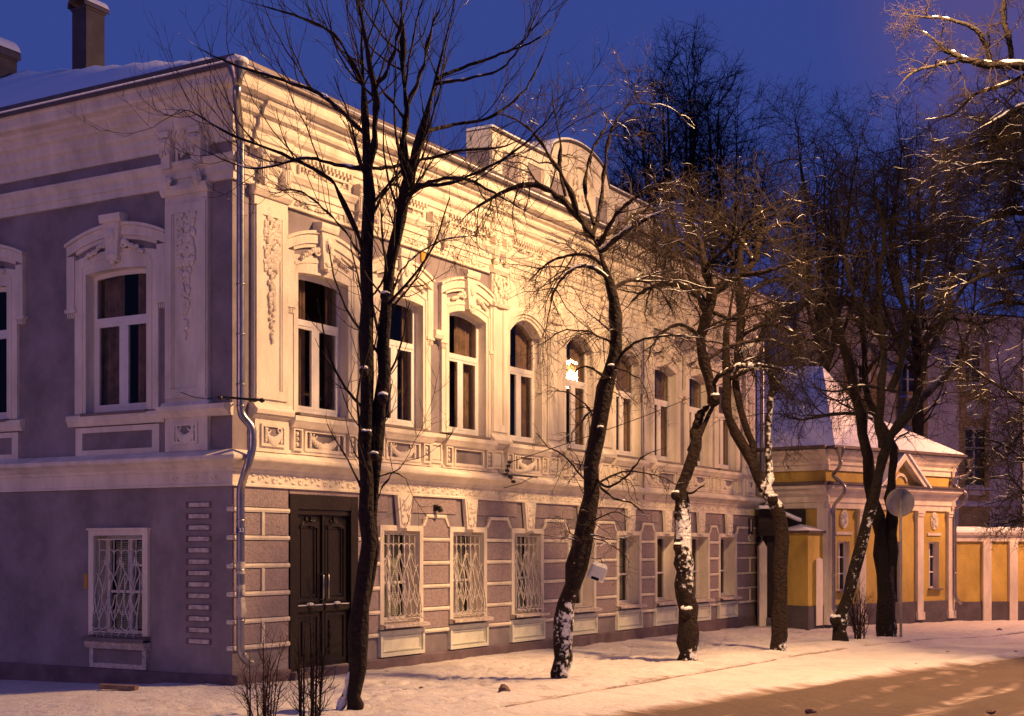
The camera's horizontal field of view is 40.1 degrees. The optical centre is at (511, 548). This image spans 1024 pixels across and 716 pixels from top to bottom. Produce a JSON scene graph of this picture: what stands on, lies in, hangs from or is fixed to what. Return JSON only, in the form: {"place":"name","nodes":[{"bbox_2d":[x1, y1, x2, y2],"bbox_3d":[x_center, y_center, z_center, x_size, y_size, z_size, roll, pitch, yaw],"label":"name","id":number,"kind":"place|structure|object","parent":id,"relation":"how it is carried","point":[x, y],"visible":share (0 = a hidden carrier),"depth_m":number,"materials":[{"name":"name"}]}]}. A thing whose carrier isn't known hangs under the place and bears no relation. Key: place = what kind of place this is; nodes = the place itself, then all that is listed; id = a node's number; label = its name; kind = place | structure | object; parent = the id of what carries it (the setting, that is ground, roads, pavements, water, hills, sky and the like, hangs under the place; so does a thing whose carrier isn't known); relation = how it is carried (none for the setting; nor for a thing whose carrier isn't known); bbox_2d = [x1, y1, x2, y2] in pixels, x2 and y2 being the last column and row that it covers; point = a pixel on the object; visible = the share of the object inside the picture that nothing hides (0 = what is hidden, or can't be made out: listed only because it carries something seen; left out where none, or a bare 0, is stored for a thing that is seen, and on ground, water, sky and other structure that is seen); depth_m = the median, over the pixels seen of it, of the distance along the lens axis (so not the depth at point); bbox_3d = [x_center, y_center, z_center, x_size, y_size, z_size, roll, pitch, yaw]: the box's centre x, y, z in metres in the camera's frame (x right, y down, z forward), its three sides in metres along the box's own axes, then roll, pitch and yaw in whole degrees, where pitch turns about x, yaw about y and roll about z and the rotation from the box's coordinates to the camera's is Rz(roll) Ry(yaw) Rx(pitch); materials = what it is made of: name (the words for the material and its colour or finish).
{"place":"outdoors","nodes":[
{"label":"outdoors","id":0,"kind":"place"},
{"bbox_2d":[0,680,146,700],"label":"yard","id":1,"kind":"structure","parent":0,"point":[15,689],"depth_m":20.16,"materials":[{"name":"white snow"}]},
{"bbox_2d":[0,0,779,685],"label":"town house","id":2,"kind":"structure","parent":1,"relation":"on","point":[156,526],"depth_m":21.68,"materials":[{"name":"paint"}]},
{"bbox_2d":[0,287,10,421],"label":"window","id":3,"kind":"structure","parent":2,"relation":"in","point":[3,333],"depth_m":22.23,"materials":[{"name":"white paint"}]},
{"bbox_2d":[80,269,148,416],"bbox_3d":[-5.806,-3.167,20.888,1.327,2.365,0.422,0,0,30],"label":"window","id":4,"kind":"structure","parent":2,"relation":"in","point":[112,331],"depth_m":21.15,"materials":[{"name":"white paint"}]},
{"bbox_2d":[81,535,150,642],"bbox_3d":[-5.769,0.585,20.873,1.250,1.570,0.538,0,0,30],"label":"window","id":5,"kind":"structure","parent":2,"relation":"in","point":[133,564],"depth_m":20.96,"materials":[{"name":"white paint"}]},
{"bbox_2d":[180,392,264,402],"bbox_3d":[-4.035,-2.127,19.572,0.500,0.264,1.770,0,0,-41],"label":"insulator bracket","id":6,"kind":"object","parent":2,"relation":"attached to","point":[250,399],"visible":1,"depth_m":19.17,"materials":[{"name":"black metal"}]},
{"bbox_2d":[298,514,323,667],"bbox_3d":[-3.075,0.650,21.225,0.149,2.340,0.655,0,0,30],"label":"door","id":7,"kind":"structure","parent":2,"relation":"in","point":[309,526],"depth_m":21.26,"materials":[{"name":"brown wood"}]},
{"bbox_2d":[295,274,353,421],"bbox_3d":[-2.989,-3.167,21.489,0.422,2.365,1.327,0,0,30],"label":"window","id":8,"kind":"structure","parent":2,"relation":"in","point":[313,410],"depth_m":21.55,"materials":[{"name":"white paint"}]},
{"bbox_2d":[321,515,349,665],"bbox_3d":[-2.746,0.650,21.791,0.149,2.340,0.675,0,0,30],"label":"door","id":9,"kind":"structure","parent":2,"relation":"in","point":[333,528],"depth_m":21.79,"materials":[{"name":"brown wood"}]},
{"bbox_2d":[380,297,427,431],"bbox_3d":[-1.935,-3.167,23.307,0.422,2.365,1.327,0,0,30],"label":"window","id":10,"kind":"structure","parent":2,"relation":"in","point":[392,421],"depth_m":23.77,"materials":[{"name":"white paint"}]},
{"bbox_2d":[378,531,429,628],"bbox_3d":[-1.934,0.495,23.317,0.538,1.590,1.290,0,0,30],"label":"window","id":11,"kind":"structure","parent":2,"relation":"in","point":[392,553],"depth_m":23.38,"materials":[{"name":"white paint"}]},
{"bbox_2d":[448,312,490,439],"bbox_3d":[-0.901,-3.167,25.088,0.422,2.365,1.327,0,0,30],"label":"window","id":12,"kind":"structure","parent":2,"relation":"in","point":[462,358],"depth_m":25.46,"materials":[{"name":"white paint"}]},
{"bbox_2d":[448,532,493,622],"bbox_3d":[-0.884,0.495,25.122,0.538,1.590,1.290,0,0,30],"label":"window","id":13,"kind":"structure","parent":2,"relation":"in","point":[458,582],"depth_m":25.19,"materials":[{"name":"white paint"}]},
{"bbox_2d":[510,322,545,446],"bbox_3d":[0.154,-3.212,26.904,0.422,2.455,1.327,0,0,30],"label":"window","id":14,"kind":"structure","parent":2,"relation":"in","point":[521,374],"depth_m":27.31,"materials":[{"name":"white paint"}]},
{"bbox_2d":[510,533,549,617],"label":"window","id":15,"kind":"structure","parent":2,"relation":"in","point":[528,565],"depth_m":27.04,"materials":[{"name":"white paint"}]},
{"bbox_2d":[566,337,586,451],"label":"window","id":16,"kind":"structure","parent":2,"relation":"in","point":[574,382],"depth_m":29.26,"materials":[{"name":"white paint"}]},
{"bbox_2d":[571,534,601,612],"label":"window","id":17,"kind":"structure","parent":2,"relation":"in","point":[587,609],"depth_m":29.13,"materials":[{"name":"white paint"}]},
{"bbox_2d":[616,353,642,459],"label":"window","id":18,"kind":"structure","parent":2,"relation":"in","point":[622,430],"depth_m":31.28,"materials":[{"name":"white paint"}]},
{"bbox_2d":[616,535,646,608],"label":"window","id":19,"kind":"structure","parent":2,"relation":"in","point":[624,606],"depth_m":31.33,"materials":[{"name":"white paint"}]},
{"bbox_2d":[498,329,822,487],"bbox_3d":[4.451,-3.821,31.993,0.540,5.394,15.488,0,0,37],"label":"overhead cable","id":20,"kind":"object","parent":2,"relation":"attached to","point":[507,470],"visible":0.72,"depth_m":26.36,"materials":[{"name":"black metal"}]},
{"bbox_2d":[654,536,676,605],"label":"window","id":21,"kind":"structure","parent":2,"relation":"in","point":[658,537],"depth_m":33.11,"materials":[{"name":"white paint"}]},
{"bbox_2d":[655,367,679,464],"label":"window","id":22,"kind":"structure","parent":2,"relation":"in","point":[660,403],"depth_m":32.96,"materials":[{"name":"white paint"}]},
{"bbox_2d":[689,376,712,468],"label":"window","id":23,"kind":"structure","parent":2,"relation":"in","point":[693,409],"depth_m":34.73,"materials":[{"name":"white paint"}]},
{"bbox_2d":[692,537,714,601],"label":"window","id":24,"kind":"structure","parent":2,"relation":"in","point":[696,538],"depth_m":34.86,"materials":[{"name":"white paint"}]},
{"bbox_2d":[716,384,739,471],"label":"window","id":25,"kind":"structure","parent":2,"relation":"in","point":[722,466],"depth_m":36.19,"materials":[{"name":"white paint"}]},
{"bbox_2d":[718,537,741,599],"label":"window","id":26,"kind":"structure","parent":2,"relation":"in","point":[722,538],"depth_m":36.46,"materials":[{"name":"white paint"}]},
{"bbox_2d":[748,518,752,533],"bbox_3d":[6.361,-0.610,37.337,0.023,0.420,0.340,0,0,30],"label":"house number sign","id":27,"kind":"object","parent":2,"relation":"attached to","point":[750,525],"visible":1,"depth_m":37.30,"materials":[{"name":"grey metal"}]},
{"bbox_2d":[590,13,805,280],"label":"bare tree","id":28,"kind":"object","parent":1,"relation":"on","point":[690,154],"visible":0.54,"depth_m":61.01,"materials":[{"name":"brown plant"}]},
{"bbox_2d":[751,122,940,373],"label":"bare tree","id":29,"kind":"object","parent":1,"relation":"on","point":[821,280],"visible":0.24,"depth_m":51.70,"materials":[{"name":"brown plant"}]},
{"bbox_2d":[0,620,1023,715],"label":"sidewalk","id":30,"kind":"structure","parent":0,"point":[457,687],"depth_m":20.87,"materials":[{"name":"white snow"}]},
{"bbox_2d":[99,684,138,690],"bbox_3d":[-5.339,1.877,19.030,0.540,0.065,0.100,1,0,14],"label":"wooden board","id":31,"kind":"object","parent":30,"relation":"on","point":[119,687],"visible":1,"depth_m":18.98,"materials":[{"name":"wood"}]},
{"bbox_2d":[219,604,310,715],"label":"bare shrub","id":32,"kind":"object","parent":30,"relation":"on","point":[266,696],"visible":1,"depth_m":15.58,"materials":[{"name":"brown plant"}]},
{"bbox_2d":[281,584,343,715],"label":"bare shrub","id":33,"kind":"object","parent":30,"relation":"on","point":[313,710],"visible":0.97,"depth_m":15.78,"materials":[{"name":"brown plant"}]},
{"bbox_2d":[65,0,636,710],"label":"street tree","id":34,"kind":"object","parent":30,"relation":"on","point":[371,418],"visible":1,"depth_m":16.90,"materials":[{"name":"brown plant"}]},
{"bbox_2d":[498,684,510,692],"bbox_3d":[-0.105,1.882,18.344,0.194,0.237,0.154,0,0,-22],"label":"dirt clod","id":35,"kind":"object","parent":30,"relation":"on","point":[503,687],"visible":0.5,"depth_m":18.30,"materials":[{"name":"soil"}]},
{"bbox_2d":[406,26,749,678],"bbox_3d":[0.957,-2.877,21.218,5.081,10.345,3.978,0,0,0],"label":"street tree","id":36,"kind":"object","parent":30,"relation":"on","point":[577,562],"visible":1,"depth_m":21.11,"materials":[{"name":"brown plant"}]},
{"bbox_2d":[587,557,607,582],"bbox_3d":[1.274,0.303,20.984,0.297,0.335,0.206,20,3,-11],"label":"white canister","id":37,"kind":"object","parent":36,"relation":"hanging from","point":[597,571],"visible":1,"depth_m":20.90,"materials":[{"name":"white plastic"}]},
{"bbox_2d":[570,149,871,660],"bbox_3d":[3.663,-2.521,24.368,5.033,9.627,3.922,0,0,10],"label":"street tree","id":38,"kind":"object","parent":30,"relation":"on","point":[687,641],"visible":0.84,"depth_m":24.34,"materials":[{"name":"brown plant"}]},
{"bbox_2d":[646,135,877,651],"bbox_3d":[4.948,-2.730,27.444,4.250,10.059,3.991,0,0,21],"label":"street tree","id":39,"kind":"object","parent":30,"relation":"on","point":[779,627],"visible":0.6,"depth_m":27.21,"materials":[{"name":"brown plant"}]},
{"bbox_2d":[506,632,1023,706],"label":"kerb","id":40,"kind":"structure","parent":30,"relation":"on","point":[707,671],"depth_m":22.18,"materials":[{"name":"stone"}]},
{"bbox_2d":[754,505,805,625],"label":"courtyard gate","id":41,"kind":"structure","parent":30,"relation":"on","point":[765,556],"depth_m":37.20,"materials":[{"name":"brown wood"}]},
{"bbox_2d":[769,524,825,629],"bbox_3d":[7.628,0.720,37.849,1.428,2.960,3.348,0,0,0],"label":"yellow annex","id":42,"kind":"object","parent":30,"relation":"on","point":[805,608],"visible":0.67,"depth_m":36.59,"materials":[{"name":"paint"}]},
{"bbox_2d":[710,63,987,636],"bbox_3d":[7.449,-4.528,32.304,6.076,13.590,5.698,0,0,0],"label":"street tree","id":43,"kind":"object","parent":30,"relation":"on","point":[885,552],"visible":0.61,"depth_m":32.26,"materials":[{"name":"brown plant"}]},
{"bbox_2d":[838,576,876,638],"bbox_3d":[7.569,1.391,30.593,0.870,1.727,0.763,0,0,0],"label":"bare shrub","id":44,"kind":"object","parent":30,"relation":"on","point":[858,632],"visible":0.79,"depth_m":30.56,"materials":[{"name":"brown plant"}]},
{"bbox_2d":[756,366,973,627],"bbox_3d":[7.979,-1.654,41.765,10.998,7.707,10.469,0,0,0],"label":"gatehouse","id":45,"kind":"object","parent":30,"relation":"on","point":[824,487],"visible":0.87,"depth_m":38.63,"materials":[{"name":"yellow paint"}]},
{"bbox_2d":[836,541,844,592],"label":"window","id":46,"kind":"structure","parent":45,"relation":"in","point":[841,544],"depth_m":37.72,"materials":[{"name":"white paint"}]},
{"bbox_2d":[891,566,896,601],"bbox_3d":[10.419,0.800,38.965,0.840,2.000,0.100,0,0,-40],"label":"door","id":47,"kind":"structure","parent":45,"relation":"in","point":[893,568],"depth_m":39.14,"materials":[{"name":"brown wood"}]},
{"bbox_2d":[928,542,943,589],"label":"window","id":48,"kind":"structure","parent":45,"relation":"in","point":[931,544],"depth_m":40.35,"materials":[{"name":"white paint"}]},
{"bbox_2d":[759,295,1023,526],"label":"building","id":49,"kind":"structure","parent":30,"relation":"on","point":[970,519],"depth_m":56.88,"materials":[{"name":"grey paint"}]},
{"bbox_2d":[855,363,863,395],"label":"window","id":50,"kind":"structure","parent":49,"relation":"in","point":[860,366],"depth_m":55.46,"materials":[{"name":"grey glass"}]},
{"bbox_2d":[899,363,913,397],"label":"window","id":51,"kind":"structure","parent":49,"relation":"in","point":[910,375],"depth_m":56.19,"materials":[{"name":"grey"}]},
{"bbox_2d":[959,350,988,386],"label":"window","id":52,"kind":"structure","parent":49,"relation":"in","point":[966,365],"depth_m":57.26,"materials":[{"name":"grey glass"}]},
{"bbox_2d":[962,428,993,489],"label":"window","id":53,"kind":"structure","parent":49,"relation":"in","point":[982,451],"depth_m":57.29,"materials":[{"name":"grey glass"}]},
{"bbox_2d":[771,55,1023,640],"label":"street tree","id":54,"kind":"object","parent":30,"relation":"on","point":[839,619],"visible":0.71,"depth_m":29.72,"materials":[{"name":"brown plant"}]},
{"bbox_2d":[886,488,914,636],"bbox_3d":[8.848,0.308,31.915,0.653,3.383,0.092,0,0,0],"label":"round road sign","id":55,"kind":"object","parent":30,"relation":"on","point":[900,503],"visible":1,"depth_m":31.94,"materials":[{"name":"grey metal"}]},
{"bbox_2d":[812,98,1019,436],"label":"bare tree","id":56,"kind":"object","parent":30,"relation":"on","point":[912,359],"visible":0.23,"depth_m":53.31,"materials":[{"name":"brown plant"}]},
{"bbox_2d":[953,527,1023,620],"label":"boundary wall","id":57,"kind":"structure","parent":30,"relation":"on","point":[990,585],"depth_m":40.95,"materials":[{"name":"yellow paint"}]},
{"bbox_2d":[0,0,1023,315],"label":"sky","id":58,"kind":"structure","parent":0,"point":[844,42],"materials":[{"name":"blue"}]},
{"bbox_2d":[458,633,1023,715],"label":"road","id":59,"kind":"structure","parent":0,"point":[980,676],"depth_m":20.59,"materials":[{"name":"white snow"}]},
{"bbox_2d":[805,708,816,713],"bbox_3d":[3.745,2.035,17.570,0.128,0.089,0.129,0,0,-40],"label":"dirt clod","id":60,"kind":"object","parent":59,"relation":"on","point":[809,710],"visible":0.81,"depth_m":17.53,"materials":[{"name":"soil"}]},
{"bbox_2d":[986,709,995,714],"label":"dirt clod","id":61,"kind":"object","parent":59,"relation":"on","point":[990,711],"visible":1,"depth_m":17.60,"materials":[{"name":"soil"}]},
{"label":"ground","id":62,"kind":"structure","parent":0,"visible":0},
{"bbox_2d":[869,0,1023,555],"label":"overhanging tree","id":63,"kind":"object","parent":62,"relation":"on","point":[995,147],"visible":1,"depth_m":25.42,"materials":[{"name":"brown plant"}]}
]}

